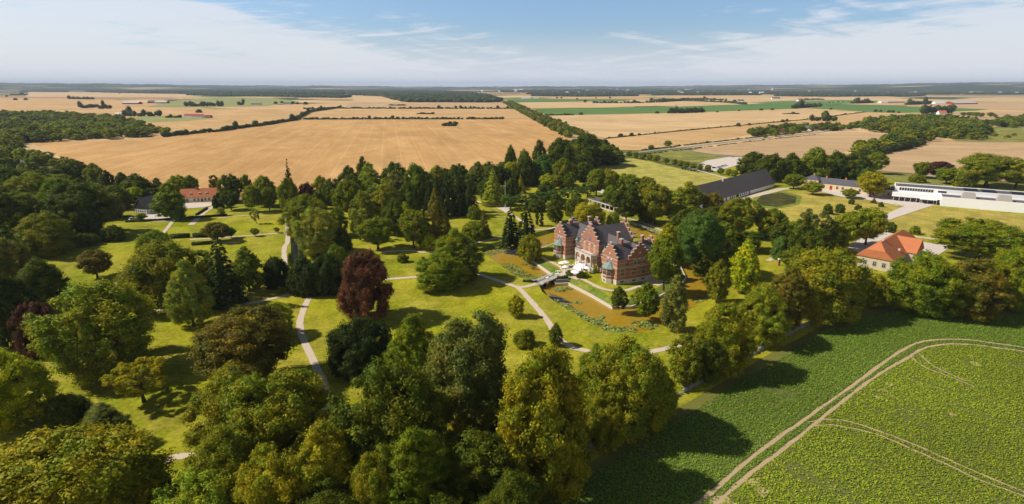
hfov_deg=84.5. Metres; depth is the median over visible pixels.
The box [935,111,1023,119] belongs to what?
wheat field
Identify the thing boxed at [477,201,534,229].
path
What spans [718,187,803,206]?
path
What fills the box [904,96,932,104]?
hedgerow
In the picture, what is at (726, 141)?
road
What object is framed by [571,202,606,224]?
broadleaf tree
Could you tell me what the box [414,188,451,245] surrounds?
conifer tree
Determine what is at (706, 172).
path
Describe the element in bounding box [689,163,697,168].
broadleaf tree
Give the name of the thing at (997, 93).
wood
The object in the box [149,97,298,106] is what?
green field
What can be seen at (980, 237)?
broadleaf tree
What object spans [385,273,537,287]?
path
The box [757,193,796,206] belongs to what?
pond
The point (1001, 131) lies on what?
meadow
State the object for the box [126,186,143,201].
broadleaf tree
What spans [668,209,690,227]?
broadleaf tree
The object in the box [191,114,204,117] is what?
farm barn
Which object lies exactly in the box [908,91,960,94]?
wood
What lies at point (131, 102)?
farm barn
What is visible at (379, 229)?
broadleaf tree
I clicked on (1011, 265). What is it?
broadleaf tree
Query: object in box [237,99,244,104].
hedgerow
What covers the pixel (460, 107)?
hedgerow
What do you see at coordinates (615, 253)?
castle
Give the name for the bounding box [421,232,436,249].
shrub
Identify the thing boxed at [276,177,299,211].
broadleaf tree
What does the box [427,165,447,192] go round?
broadleaf tree
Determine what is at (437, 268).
broadleaf tree
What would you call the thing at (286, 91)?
wood
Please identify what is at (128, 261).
broadleaf tree
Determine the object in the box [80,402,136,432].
broadleaf tree
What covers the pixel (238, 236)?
path
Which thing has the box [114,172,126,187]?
broadleaf tree
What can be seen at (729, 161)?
parking area
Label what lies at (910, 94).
wood
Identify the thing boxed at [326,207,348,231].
broadleaf tree
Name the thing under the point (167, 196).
broadleaf tree
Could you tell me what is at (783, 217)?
broadleaf tree
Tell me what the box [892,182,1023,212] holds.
museum
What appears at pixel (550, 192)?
broadleaf tree
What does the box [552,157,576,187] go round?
broadleaf tree
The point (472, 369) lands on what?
broadleaf tree
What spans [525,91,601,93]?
wood
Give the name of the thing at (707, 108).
green field
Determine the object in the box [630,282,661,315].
broadleaf tree
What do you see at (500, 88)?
hills
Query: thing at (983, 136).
shrub
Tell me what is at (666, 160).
broadleaf tree
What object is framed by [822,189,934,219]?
gravel yard
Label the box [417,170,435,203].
broadleaf tree
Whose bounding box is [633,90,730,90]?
wood
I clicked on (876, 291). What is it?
broadleaf tree
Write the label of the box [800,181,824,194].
broadleaf tree
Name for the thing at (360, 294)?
broadleaf tree
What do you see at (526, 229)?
conifer tree
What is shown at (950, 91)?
wood
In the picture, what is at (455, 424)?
broadleaf tree
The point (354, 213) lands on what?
broadleaf tree
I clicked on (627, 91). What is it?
wood
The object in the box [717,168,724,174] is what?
broadleaf tree
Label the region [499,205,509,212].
terrace
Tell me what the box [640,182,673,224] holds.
broadleaf tree
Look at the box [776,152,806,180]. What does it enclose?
broadleaf tree
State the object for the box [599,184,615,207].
broadleaf tree
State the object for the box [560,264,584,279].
terrace
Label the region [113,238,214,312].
broadleaf tree
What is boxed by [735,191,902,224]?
barn lawn
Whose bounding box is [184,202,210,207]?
gravel yard
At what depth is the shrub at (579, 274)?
243.72 m
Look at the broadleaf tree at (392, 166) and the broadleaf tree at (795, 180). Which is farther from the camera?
the broadleaf tree at (795, 180)
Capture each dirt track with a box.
[693,339,1022,503]
[712,343,1022,503]
[810,419,1023,492]
[814,424,1023,496]
[910,356,974,386]
[919,353,965,380]
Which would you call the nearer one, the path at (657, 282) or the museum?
the path at (657, 282)
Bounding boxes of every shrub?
[40,392,94,432]
[70,233,99,247]
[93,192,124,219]
[98,224,125,242]
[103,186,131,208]
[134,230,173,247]
[211,193,224,208]
[261,255,289,289]
[277,286,283,293]
[285,254,318,297]
[287,253,293,265]
[308,251,342,296]
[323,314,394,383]
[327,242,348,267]
[332,226,353,252]
[397,253,409,263]
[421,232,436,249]
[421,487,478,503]
[460,220,491,240]
[467,205,479,219]
[512,328,536,349]
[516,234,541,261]
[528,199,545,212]
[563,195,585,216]
[565,270,572,275]
[576,271,585,278]
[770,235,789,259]
[782,231,804,260]
[823,204,833,214]
[834,203,845,212]
[848,198,854,204]
[854,204,861,209]
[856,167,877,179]
[885,222,897,232]
[907,174,926,182]
[909,225,920,234]
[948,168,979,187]
[979,134,987,138]
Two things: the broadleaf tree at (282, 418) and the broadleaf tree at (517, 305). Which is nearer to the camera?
the broadleaf tree at (282, 418)
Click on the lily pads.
(584, 315)
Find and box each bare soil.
[709,495,734,503]
[745,478,758,485]
[755,487,768,496]
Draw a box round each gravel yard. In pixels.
[145,213,170,220]
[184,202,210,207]
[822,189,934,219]
[848,232,946,254]
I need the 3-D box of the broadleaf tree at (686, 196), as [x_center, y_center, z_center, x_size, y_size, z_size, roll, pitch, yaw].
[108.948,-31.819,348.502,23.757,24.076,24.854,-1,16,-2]
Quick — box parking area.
[697,157,743,171]
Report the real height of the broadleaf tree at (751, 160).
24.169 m
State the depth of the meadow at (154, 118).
1427.82 m
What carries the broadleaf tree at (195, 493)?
on the lawn at (160, 412)
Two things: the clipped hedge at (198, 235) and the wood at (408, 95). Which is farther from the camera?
the wood at (408, 95)
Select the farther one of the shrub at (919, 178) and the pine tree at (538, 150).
the pine tree at (538, 150)
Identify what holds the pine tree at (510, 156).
on the lawn at (160, 412)
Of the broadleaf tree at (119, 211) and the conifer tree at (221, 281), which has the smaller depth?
the conifer tree at (221, 281)
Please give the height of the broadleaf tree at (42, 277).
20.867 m
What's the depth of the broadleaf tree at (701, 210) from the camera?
318.43 m
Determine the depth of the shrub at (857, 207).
376.84 m
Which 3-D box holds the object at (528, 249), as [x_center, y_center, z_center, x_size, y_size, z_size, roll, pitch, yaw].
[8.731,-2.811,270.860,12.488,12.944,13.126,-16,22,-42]
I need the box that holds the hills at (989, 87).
[771,84,1023,90]
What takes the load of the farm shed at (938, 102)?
on the wheat field at (1018, 106)
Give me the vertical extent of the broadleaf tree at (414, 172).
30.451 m
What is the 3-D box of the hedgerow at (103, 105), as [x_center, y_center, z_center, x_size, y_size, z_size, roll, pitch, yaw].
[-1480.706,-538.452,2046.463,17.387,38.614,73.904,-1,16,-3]
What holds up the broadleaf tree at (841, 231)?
on the lawn at (160, 412)
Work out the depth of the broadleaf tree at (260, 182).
384.20 m
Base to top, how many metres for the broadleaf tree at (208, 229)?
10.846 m
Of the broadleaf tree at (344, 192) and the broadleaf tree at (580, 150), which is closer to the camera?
the broadleaf tree at (344, 192)
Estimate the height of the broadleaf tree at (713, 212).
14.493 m
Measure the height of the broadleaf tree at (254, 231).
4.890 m
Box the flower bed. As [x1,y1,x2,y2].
[490,208,506,220]
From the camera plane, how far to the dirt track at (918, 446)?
129.68 m
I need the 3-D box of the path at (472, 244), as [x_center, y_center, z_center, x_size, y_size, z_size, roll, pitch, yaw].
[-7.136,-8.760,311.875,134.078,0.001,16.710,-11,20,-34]
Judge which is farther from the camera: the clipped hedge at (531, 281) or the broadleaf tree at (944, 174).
the broadleaf tree at (944, 174)
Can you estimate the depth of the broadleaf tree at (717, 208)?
318.86 m
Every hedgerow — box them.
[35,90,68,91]
[67,95,94,98]
[77,101,98,107]
[98,98,111,108]
[121,105,136,115]
[136,109,162,115]
[160,105,341,136]
[165,114,181,117]
[183,100,223,106]
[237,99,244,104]
[298,115,504,119]
[303,105,512,108]
[441,121,458,125]
[548,113,573,114]
[592,98,747,103]
[605,111,862,138]
[626,134,815,155]
[641,131,812,149]
[649,96,723,100]
[667,105,705,112]
[791,99,822,107]
[804,98,824,99]
[809,110,837,120]
[850,97,873,103]
[852,138,925,158]
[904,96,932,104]
[919,103,956,113]
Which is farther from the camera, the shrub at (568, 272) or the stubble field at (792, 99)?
the stubble field at (792, 99)
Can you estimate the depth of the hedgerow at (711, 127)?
1080.46 m
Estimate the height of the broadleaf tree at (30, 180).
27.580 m
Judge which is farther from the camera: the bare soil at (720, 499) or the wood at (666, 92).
the wood at (666, 92)
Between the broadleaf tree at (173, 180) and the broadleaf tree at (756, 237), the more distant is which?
the broadleaf tree at (173, 180)
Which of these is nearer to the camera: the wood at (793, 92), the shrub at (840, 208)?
the shrub at (840, 208)
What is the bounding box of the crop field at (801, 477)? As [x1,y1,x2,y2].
[547,309,1023,503]
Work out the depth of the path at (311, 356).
181.34 m
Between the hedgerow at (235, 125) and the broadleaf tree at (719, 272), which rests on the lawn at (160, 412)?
the broadleaf tree at (719, 272)
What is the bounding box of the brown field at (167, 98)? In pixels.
[0,96,184,99]
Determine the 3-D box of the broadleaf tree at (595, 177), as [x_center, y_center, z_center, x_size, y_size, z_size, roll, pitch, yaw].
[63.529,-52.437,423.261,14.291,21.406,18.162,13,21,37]
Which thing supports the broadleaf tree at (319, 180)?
on the lawn at (160, 412)
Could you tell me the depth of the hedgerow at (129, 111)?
1528.89 m
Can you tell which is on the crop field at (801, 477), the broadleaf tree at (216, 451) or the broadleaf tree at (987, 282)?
the broadleaf tree at (987, 282)
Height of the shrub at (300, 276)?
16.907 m
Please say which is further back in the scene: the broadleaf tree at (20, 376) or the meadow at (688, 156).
the meadow at (688, 156)
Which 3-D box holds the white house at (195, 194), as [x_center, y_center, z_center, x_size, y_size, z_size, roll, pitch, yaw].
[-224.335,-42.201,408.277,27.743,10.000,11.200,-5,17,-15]
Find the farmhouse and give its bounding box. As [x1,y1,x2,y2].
[936,110,946,113]
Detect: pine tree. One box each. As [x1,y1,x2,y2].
[355,156,365,175]
[503,144,516,162]
[531,139,546,160]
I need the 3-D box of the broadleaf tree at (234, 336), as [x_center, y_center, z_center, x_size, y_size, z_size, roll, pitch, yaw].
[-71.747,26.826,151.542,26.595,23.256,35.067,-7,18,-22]
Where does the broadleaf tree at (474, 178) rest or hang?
on the lawn at (160, 412)
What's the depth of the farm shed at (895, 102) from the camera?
2768.43 m
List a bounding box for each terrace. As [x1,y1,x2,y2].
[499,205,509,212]
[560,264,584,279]
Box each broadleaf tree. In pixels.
[0,167,25,185]
[0,186,13,192]
[0,190,31,228]
[0,211,31,234]
[0,230,21,243]
[0,237,28,262]
[0,237,34,284]
[0,273,50,352]
[0,346,62,435]
[0,421,179,503]
[3,170,52,192]
[6,191,49,214]
[7,301,64,360]
[11,210,76,256]
[13,188,34,195]
[13,255,71,308]
[19,278,161,387]
[29,170,47,174]
[33,177,74,212]
[35,166,50,172]
[40,181,118,234]
[48,164,76,179]
[52,174,72,180]
[66,160,86,180]
[69,178,89,190]
[74,250,113,277]
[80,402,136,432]
[81,163,102,184]
[96,170,114,185]
[100,356,167,402]
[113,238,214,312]
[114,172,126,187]
[119,173,151,189]
[123,247,152,293]
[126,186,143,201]
[133,213,147,219]
[140,187,158,197]
[147,182,187,217]
[149,464,245,503]
[150,177,161,191]
[162,258,215,325]
[166,174,185,192]
[179,362,264,452]
[179,422,264,503]
[180,175,198,188]
[184,303,297,381]
[200,222,230,240]
[208,175,218,187]
[215,173,242,200]
[215,207,224,214]
[217,189,239,209]
[217,366,337,461]
[226,227,236,237]
[229,245,266,291]
[229,442,316,503]
[240,174,251,189]
[240,185,261,208]
[249,209,259,223]
[249,228,258,234]
[252,174,275,205]
[258,187,277,209]
[268,300,295,334]
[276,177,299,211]
[276,193,328,236]
[289,207,338,256]
[293,416,353,503]
[293,473,363,503]
[297,181,316,196]
[310,175,326,197]
[310,191,327,209]
[321,178,338,206]
[324,356,452,488]
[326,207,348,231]
[330,179,362,217]
[336,248,394,320]
[337,165,356,181]
[344,173,360,193]
[348,189,375,223]
[348,208,367,239]
[348,442,403,503]
[356,216,393,249]
[358,162,380,190]
[364,177,380,190]
[365,187,378,205]
[369,183,403,216]
[379,161,406,178]
[379,175,387,183]
[380,198,404,234]
[380,424,454,503]
[381,313,435,394]
[383,170,406,197]
[397,208,428,248]
[398,181,422,214]
[400,201,410,210]
[401,161,424,198]
[414,250,471,291]
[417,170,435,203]
[421,309,510,434]
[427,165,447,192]
[428,227,485,268]
[431,426,535,502]
[440,179,463,195]
[443,416,472,453]
[446,173,466,190]
[447,163,467,189]
[450,249,480,281]
[463,171,483,192]
[476,468,549,503]
[477,178,498,198]
[481,161,494,169]
[493,341,591,503]
[497,167,512,187]
[500,194,521,207]
[502,178,521,199]
[504,161,519,178]
[505,294,525,317]
[516,149,531,163]
[516,154,535,185]
[516,193,536,207]
[532,154,553,183]
[532,190,549,202]
[535,181,555,199]
[539,173,555,185]
[546,136,576,169]
[546,193,564,221]
[547,189,566,200]
[548,323,563,345]
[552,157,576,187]
[559,411,592,479]
[561,171,577,188]
[563,187,582,197]
[571,131,604,166]
[571,143,593,163]
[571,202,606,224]
[575,162,592,182]
[576,342,614,400]
[579,183,597,196]
[580,333,678,446]
[585,391,625,453]
[587,168,605,195]
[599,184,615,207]
[600,145,624,164]
[602,168,619,189]
[608,184,641,222]
[610,286,629,308]
[615,173,639,189]
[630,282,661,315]
[632,152,639,158]
[637,176,657,193]
[637,195,653,222]
[639,153,646,159]
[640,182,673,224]
[645,234,686,290]
[645,372,679,422]
[646,154,652,160]
[652,155,660,161]
[654,223,679,249]
[659,274,689,332]
[663,140,672,145]
[663,157,669,162]
[663,204,686,218]
[665,333,706,385]
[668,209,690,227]
[671,159,677,164]
[671,181,704,211]
[674,224,684,247]
[676,160,683,165]
[676,210,726,268]
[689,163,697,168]
[690,208,707,218]
[690,251,719,277]
[691,336,725,383]
[692,301,759,379]
[701,209,725,221]
[702,192,724,208]
[704,165,711,171]
[704,258,731,301]
[706,206,721,215]
[716,196,766,232]
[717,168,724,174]
[718,220,733,228]
[718,240,736,253]
[718,246,740,277]
[720,222,742,248]
[725,169,731,175]
[728,238,761,292]
[730,170,738,175]
[735,151,764,174]
[735,231,764,248]
[737,281,793,347]
[753,211,781,238]
[756,152,786,180]
[765,208,789,236]
[767,220,792,246]
[770,265,814,327]
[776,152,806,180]
[778,245,805,269]
[782,174,807,188]
[783,245,877,325]
[787,219,818,238]
[797,208,836,237]
[799,146,836,177]
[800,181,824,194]
[801,228,834,256]
[824,150,847,178]
[826,219,849,249]
[833,211,871,245]
[840,152,873,180]
[840,189,860,197]
[856,171,888,196]
[856,207,890,244]
[858,272,891,307]
[867,151,890,171]
[880,248,976,317]
[913,161,934,174]
[926,161,955,177]
[927,216,1023,258]
[934,257,1017,321]
[935,167,956,183]
[954,152,1023,186]
[981,242,1023,312]
[1002,161,1023,187]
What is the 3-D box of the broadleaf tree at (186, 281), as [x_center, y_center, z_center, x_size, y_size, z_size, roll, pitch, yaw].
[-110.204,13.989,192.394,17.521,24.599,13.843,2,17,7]
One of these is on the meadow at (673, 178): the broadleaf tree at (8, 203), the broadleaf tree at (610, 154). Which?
the broadleaf tree at (610, 154)
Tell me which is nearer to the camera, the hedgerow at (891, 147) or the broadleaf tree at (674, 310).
the broadleaf tree at (674, 310)
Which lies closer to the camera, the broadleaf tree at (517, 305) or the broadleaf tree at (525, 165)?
the broadleaf tree at (517, 305)
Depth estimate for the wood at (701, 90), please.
7923.86 m
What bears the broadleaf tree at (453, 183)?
on the lawn at (160, 412)
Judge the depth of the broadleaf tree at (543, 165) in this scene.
465.31 m
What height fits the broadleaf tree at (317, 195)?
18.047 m
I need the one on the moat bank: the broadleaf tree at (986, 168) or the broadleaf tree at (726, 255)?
the broadleaf tree at (726, 255)
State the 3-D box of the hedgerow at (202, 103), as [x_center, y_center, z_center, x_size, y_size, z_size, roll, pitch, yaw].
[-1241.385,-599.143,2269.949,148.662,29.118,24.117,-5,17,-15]
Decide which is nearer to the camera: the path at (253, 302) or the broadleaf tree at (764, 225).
the path at (253, 302)
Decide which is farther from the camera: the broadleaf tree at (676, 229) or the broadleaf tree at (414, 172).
the broadleaf tree at (414, 172)
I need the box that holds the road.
[624,128,846,153]
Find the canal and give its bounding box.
[291,237,297,262]
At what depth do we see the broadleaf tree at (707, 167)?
544.00 m
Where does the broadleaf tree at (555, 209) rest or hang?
on the lawn at (160, 412)
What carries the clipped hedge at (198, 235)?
on the lawn at (160, 412)
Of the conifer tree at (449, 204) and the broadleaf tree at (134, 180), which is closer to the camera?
the conifer tree at (449, 204)
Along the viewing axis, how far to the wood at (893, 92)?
5765.38 m
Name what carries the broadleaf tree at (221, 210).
on the lawn at (160, 412)
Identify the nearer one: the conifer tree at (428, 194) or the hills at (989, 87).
the conifer tree at (428, 194)
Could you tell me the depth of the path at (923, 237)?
309.20 m
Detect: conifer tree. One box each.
[51,288,68,312]
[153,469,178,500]
[170,203,187,221]
[206,231,249,310]
[285,159,293,182]
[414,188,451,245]
[422,186,432,215]
[428,177,447,215]
[439,169,459,217]
[450,172,468,215]
[463,181,480,210]
[479,167,506,205]
[479,209,490,238]
[498,205,519,249]
[514,201,539,248]
[519,176,525,193]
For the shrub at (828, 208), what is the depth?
363.40 m
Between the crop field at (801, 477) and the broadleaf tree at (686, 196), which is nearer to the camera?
the crop field at (801, 477)
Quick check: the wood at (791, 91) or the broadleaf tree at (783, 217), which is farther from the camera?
the wood at (791, 91)
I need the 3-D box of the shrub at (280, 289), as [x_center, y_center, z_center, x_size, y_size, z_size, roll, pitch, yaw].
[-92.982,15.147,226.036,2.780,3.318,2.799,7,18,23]
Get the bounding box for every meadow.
[134,116,212,121]
[595,158,723,189]
[652,149,727,162]
[879,171,950,185]
[950,126,1023,141]
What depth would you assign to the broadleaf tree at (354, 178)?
390.68 m
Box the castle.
[553,216,654,284]
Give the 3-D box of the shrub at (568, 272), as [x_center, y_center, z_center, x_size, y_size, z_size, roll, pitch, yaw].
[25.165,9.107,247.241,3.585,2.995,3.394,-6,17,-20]
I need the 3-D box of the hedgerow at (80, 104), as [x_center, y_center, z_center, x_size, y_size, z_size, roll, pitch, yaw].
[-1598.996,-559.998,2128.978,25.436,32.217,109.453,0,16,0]
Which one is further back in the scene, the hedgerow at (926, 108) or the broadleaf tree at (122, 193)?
the hedgerow at (926, 108)
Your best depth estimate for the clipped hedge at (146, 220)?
345.83 m
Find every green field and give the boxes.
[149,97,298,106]
[511,99,631,101]
[535,101,842,114]
[813,104,986,112]
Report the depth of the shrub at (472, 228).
302.34 m
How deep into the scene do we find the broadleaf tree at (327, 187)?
381.75 m
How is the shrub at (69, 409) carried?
on the lawn at (160, 412)
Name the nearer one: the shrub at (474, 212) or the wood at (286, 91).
the shrub at (474, 212)
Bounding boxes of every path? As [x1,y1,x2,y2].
[116,221,173,283]
[154,293,291,310]
[166,453,193,461]
[188,206,212,224]
[190,232,286,239]
[281,211,289,261]
[296,295,331,409]
[381,222,568,253]
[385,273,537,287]
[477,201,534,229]
[515,287,706,352]
[542,257,646,290]
[619,216,661,230]
[641,264,674,285]
[687,167,725,177]
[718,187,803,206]
[887,230,942,239]
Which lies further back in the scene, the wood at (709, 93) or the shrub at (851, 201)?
the wood at (709, 93)
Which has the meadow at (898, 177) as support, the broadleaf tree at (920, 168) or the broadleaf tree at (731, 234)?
the broadleaf tree at (920, 168)
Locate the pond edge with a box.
[751,191,801,208]
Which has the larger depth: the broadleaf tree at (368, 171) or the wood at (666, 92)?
the wood at (666, 92)
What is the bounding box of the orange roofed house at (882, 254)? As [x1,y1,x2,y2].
[856,229,923,271]
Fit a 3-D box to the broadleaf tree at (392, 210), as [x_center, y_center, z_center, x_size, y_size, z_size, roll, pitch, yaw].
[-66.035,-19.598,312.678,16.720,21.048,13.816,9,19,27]
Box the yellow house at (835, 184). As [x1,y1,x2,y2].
[802,173,898,196]
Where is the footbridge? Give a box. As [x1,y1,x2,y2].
[534,273,558,286]
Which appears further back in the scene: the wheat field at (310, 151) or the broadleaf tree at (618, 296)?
the wheat field at (310, 151)
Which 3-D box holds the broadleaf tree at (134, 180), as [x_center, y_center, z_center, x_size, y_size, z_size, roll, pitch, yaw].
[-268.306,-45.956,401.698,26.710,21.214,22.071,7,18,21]
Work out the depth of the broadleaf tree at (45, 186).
345.72 m
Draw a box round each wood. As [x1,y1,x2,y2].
[83,89,345,93]
[186,92,351,97]
[344,89,502,101]
[497,89,549,91]
[502,90,562,92]
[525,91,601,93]
[530,92,638,96]
[531,89,593,90]
[568,90,629,90]
[568,91,684,92]
[613,92,730,93]
[614,89,685,89]
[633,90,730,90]
[651,92,761,94]
[669,90,733,91]
[683,91,784,92]
[761,91,833,93]
[766,91,812,91]
[774,92,893,96]
[819,92,883,93]
[826,91,906,93]
[887,91,1003,92]
[894,93,925,95]
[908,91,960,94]
[962,92,1023,94]
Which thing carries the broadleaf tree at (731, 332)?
on the lawn at (160, 412)
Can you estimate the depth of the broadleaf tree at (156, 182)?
404.23 m
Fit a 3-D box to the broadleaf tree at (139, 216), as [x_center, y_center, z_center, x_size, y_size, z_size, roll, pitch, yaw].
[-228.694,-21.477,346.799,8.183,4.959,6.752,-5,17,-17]
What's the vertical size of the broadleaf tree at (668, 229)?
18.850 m
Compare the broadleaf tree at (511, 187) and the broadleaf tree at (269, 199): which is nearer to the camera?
the broadleaf tree at (269, 199)
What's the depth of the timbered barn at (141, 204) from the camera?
366.13 m
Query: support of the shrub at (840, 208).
on the barn lawn at (818, 201)
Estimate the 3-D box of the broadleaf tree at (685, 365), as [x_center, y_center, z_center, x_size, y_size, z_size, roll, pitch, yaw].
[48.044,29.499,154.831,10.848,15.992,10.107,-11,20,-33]
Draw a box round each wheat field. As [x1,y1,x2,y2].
[0,98,299,136]
[32,119,567,202]
[302,110,530,118]
[345,102,506,107]
[352,97,400,101]
[551,109,861,137]
[607,112,919,149]
[692,131,883,157]
[878,142,1023,181]
[892,102,1023,110]
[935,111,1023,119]
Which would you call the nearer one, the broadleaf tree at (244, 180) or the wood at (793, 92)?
the broadleaf tree at (244, 180)
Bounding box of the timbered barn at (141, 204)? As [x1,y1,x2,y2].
[133,195,176,213]
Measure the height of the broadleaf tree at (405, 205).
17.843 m
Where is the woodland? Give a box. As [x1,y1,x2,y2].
[0,100,1023,189]
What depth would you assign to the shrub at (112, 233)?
300.18 m
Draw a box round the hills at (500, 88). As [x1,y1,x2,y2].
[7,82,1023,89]
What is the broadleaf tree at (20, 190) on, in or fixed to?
on the lawn at (160, 412)
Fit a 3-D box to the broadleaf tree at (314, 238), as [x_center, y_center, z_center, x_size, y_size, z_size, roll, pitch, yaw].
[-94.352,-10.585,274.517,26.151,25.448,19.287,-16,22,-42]
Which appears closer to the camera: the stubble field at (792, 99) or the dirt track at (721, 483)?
the dirt track at (721, 483)
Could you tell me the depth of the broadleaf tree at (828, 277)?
193.45 m
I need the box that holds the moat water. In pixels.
[484,225,732,332]
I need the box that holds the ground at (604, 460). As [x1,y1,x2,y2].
[0,90,1023,502]
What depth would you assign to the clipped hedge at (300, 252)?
275.34 m
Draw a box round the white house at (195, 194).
[180,187,221,202]
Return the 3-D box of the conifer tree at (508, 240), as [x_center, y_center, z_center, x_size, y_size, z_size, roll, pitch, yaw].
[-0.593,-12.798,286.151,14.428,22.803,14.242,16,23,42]
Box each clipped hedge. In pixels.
[125,218,171,221]
[170,233,189,238]
[181,214,227,218]
[191,240,211,245]
[192,233,207,237]
[195,207,207,214]
[297,243,303,259]
[523,279,536,282]
[557,276,567,278]
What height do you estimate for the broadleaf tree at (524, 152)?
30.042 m
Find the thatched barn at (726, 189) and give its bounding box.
[694,169,774,207]
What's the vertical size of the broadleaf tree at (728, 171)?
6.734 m
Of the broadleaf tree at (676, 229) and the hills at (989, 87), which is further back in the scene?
the hills at (989, 87)
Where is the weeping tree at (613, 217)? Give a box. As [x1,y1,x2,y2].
[606,210,619,224]
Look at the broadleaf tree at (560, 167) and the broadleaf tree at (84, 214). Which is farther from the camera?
the broadleaf tree at (560, 167)
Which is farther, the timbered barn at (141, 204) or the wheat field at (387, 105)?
the wheat field at (387, 105)
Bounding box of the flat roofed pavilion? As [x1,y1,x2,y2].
[588,197,618,213]
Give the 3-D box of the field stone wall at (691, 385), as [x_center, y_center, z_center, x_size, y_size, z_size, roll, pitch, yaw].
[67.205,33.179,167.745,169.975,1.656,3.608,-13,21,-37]
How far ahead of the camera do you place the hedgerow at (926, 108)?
1696.02 m
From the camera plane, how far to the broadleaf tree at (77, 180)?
393.10 m
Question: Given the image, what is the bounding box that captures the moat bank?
[480,220,693,311]
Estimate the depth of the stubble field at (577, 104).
2497.63 m
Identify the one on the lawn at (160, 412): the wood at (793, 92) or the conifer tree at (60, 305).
the conifer tree at (60, 305)
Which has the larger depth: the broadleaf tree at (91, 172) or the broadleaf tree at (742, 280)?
the broadleaf tree at (91, 172)
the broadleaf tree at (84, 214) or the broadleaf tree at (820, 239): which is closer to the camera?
the broadleaf tree at (820, 239)
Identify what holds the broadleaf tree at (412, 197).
on the lawn at (160, 412)
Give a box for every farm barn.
[122,101,142,103]
[154,101,169,102]
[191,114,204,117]
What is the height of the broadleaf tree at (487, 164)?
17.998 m
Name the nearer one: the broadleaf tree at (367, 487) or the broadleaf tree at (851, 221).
the broadleaf tree at (367, 487)
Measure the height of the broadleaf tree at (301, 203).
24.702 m
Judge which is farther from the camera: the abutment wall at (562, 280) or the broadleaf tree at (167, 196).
the broadleaf tree at (167, 196)
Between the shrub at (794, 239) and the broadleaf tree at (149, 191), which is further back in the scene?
the broadleaf tree at (149, 191)
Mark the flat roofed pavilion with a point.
(596, 200)
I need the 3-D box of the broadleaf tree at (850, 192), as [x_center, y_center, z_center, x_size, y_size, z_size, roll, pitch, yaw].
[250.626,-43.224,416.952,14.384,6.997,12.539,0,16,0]
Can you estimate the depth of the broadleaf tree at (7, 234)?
268.50 m
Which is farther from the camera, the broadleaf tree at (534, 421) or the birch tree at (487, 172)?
the birch tree at (487, 172)
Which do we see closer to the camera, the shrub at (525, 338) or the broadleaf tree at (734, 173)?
the shrub at (525, 338)
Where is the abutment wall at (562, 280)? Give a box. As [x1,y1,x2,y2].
[556,279,568,282]
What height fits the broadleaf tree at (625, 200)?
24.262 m
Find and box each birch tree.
[470,161,484,174]
[482,164,501,186]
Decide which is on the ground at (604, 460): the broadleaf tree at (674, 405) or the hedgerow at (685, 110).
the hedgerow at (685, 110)
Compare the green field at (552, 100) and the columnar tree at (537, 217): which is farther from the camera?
the green field at (552, 100)
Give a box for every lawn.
[0,160,1023,503]
[541,237,670,298]
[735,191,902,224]
[888,204,1023,245]
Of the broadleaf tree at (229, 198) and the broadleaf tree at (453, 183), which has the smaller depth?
the broadleaf tree at (229, 198)
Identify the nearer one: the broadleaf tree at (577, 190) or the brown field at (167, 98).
the broadleaf tree at (577, 190)
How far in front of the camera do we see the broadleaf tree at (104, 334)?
154.66 m
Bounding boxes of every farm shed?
[888,101,903,102]
[931,101,947,103]
[945,101,977,103]
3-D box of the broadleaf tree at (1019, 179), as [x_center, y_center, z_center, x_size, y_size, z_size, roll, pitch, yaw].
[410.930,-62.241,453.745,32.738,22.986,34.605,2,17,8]
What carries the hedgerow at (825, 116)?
on the ground at (604, 460)
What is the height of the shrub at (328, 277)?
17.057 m
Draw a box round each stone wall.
[531,236,686,308]
[533,304,846,474]
[628,220,658,233]
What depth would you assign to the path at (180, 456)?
126.86 m
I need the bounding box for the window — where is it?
[899,187,933,192]
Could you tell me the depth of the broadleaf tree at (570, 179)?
449.42 m
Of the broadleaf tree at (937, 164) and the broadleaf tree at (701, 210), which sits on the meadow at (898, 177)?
the broadleaf tree at (937, 164)
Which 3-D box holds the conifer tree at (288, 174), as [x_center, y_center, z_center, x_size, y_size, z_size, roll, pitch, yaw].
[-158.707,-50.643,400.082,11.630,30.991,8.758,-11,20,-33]
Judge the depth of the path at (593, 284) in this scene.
234.91 m
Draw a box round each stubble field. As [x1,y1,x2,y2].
[26,92,197,96]
[519,101,767,107]
[698,97,908,101]
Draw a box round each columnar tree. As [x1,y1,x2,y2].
[453,186,465,216]
[535,211,538,224]
[539,212,543,226]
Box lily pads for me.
[485,248,709,332]
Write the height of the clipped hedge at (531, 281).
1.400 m
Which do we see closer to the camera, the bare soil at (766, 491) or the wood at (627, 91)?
the bare soil at (766, 491)
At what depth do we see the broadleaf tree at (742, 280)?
221.55 m
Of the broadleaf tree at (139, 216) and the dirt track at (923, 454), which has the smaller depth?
the dirt track at (923, 454)

